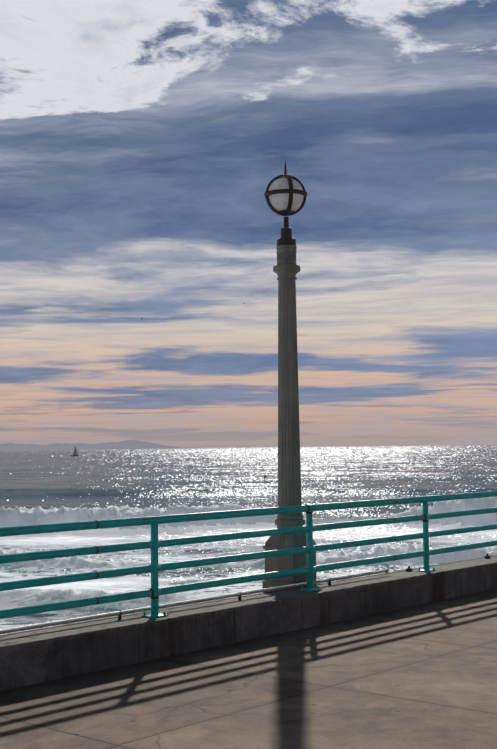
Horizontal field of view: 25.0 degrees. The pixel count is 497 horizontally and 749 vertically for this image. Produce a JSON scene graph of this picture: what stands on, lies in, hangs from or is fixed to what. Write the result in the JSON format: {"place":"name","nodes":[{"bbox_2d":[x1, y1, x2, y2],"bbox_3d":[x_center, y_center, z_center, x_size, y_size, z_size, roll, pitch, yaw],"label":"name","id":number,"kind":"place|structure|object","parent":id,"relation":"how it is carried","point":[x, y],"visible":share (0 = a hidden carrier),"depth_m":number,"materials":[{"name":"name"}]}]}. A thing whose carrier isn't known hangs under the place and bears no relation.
{"place":"outdoors","nodes":[
{"label":"outdoors","id":0,"kind":"place"},
{"bbox_2d":[0,440,181,449],"bbox_3d":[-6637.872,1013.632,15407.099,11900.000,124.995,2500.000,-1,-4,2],"label":"distant headland","id":1,"kind":"structure","parent":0,"point":[131,444],"depth_m":14549.39,"materials":[{"name":"grey"}]},
{"bbox_2d":[0,589,496,748],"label":"pier deck","id":2,"kind":"structure","parent":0,"point":[422,676],"depth_m":7.39,"materials":[{"name":"concrete"}]},
{"bbox_2d":[0,556,496,690],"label":"low wall","id":3,"kind":"structure","parent":2,"relation":"on","point":[38,656],"depth_m":9.26,"materials":[{"name":"concrete"}]},
{"bbox_2d":[0,554,489,633],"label":"conduit with clamps","id":4,"kind":"object","parent":3,"relation":"on","point":[119,614],"visible":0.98,"depth_m":9.30,"materials":[{"name":"metal"}]},
{"bbox_2d":[0,555,496,635],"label":"ledge","id":5,"kind":"object","parent":3,"relation":"on","point":[220,600],"depth_m":9.72,"materials":[{"name":"grey concrete"}]},
{"bbox_2d":[0,491,496,618],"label":"railing","id":6,"kind":"object","parent":3,"relation":"on","point":[154,592],"visible":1,"depth_m":9.51,"materials":[{"name":"teal metal"}]},
{"bbox_2d":[262,245,318,592],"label":"lamp column","id":7,"kind":"structure","parent":3,"relation":"on","point":[286,269],"depth_m":10.96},
{"bbox_2d":[264,160,307,245],"bbox_3d":[0.372,-1.708,11.185,0.433,0.881,0.433,-4,-5,41],"label":"lamp frame","id":8,"kind":"object","parent":7,"relation":"on","point":[286,238],"visible":0.75,"depth_m":11.11,"materials":[{"name":"black metal"}]},
{"bbox_2d":[269,177,303,210],"bbox_3d":[0.371,-1.784,11.190,0.359,0.359,0.359,-4,-5,41],"label":"lamp globe","id":9,"kind":"object","parent":8,"relation":"in","point":[279,202],"visible":0.67,"depth_m":11.07,"materials":[{"name":"white glass"}]},
{"bbox_2d":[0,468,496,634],"bbox_3d":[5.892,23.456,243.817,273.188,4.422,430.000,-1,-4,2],"label":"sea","id":10,"kind":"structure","parent":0,"point":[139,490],"depth_m":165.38,"materials":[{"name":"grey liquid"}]},
{"bbox_2d":[0,445,496,472],"bbox_3d":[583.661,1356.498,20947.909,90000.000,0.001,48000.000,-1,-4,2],"label":"sea","id":11,"kind":"structure","parent":0,"point":[266,458],"depth_m":897.53,"materials":[{"name":"grey liquid"}]},
{"bbox_2d":[71,446,78,455],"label":"sailing boat","id":12,"kind":"object","parent":11,"relation":"on","point":[73,454],"visible":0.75,"depth_m":1503.49,"materials":[{"name":"fabric"}]},
{"bbox_2d":[0,497,496,605],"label":"sea foam","id":13,"kind":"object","parent":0,"point":[16,516],"depth_m":123.54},
{"bbox_2d":[0,0,496,447],"label":"sky","id":14,"kind":"structure","parent":0,"point":[142,142],"materials":[{"name":"blue"}]}
]}

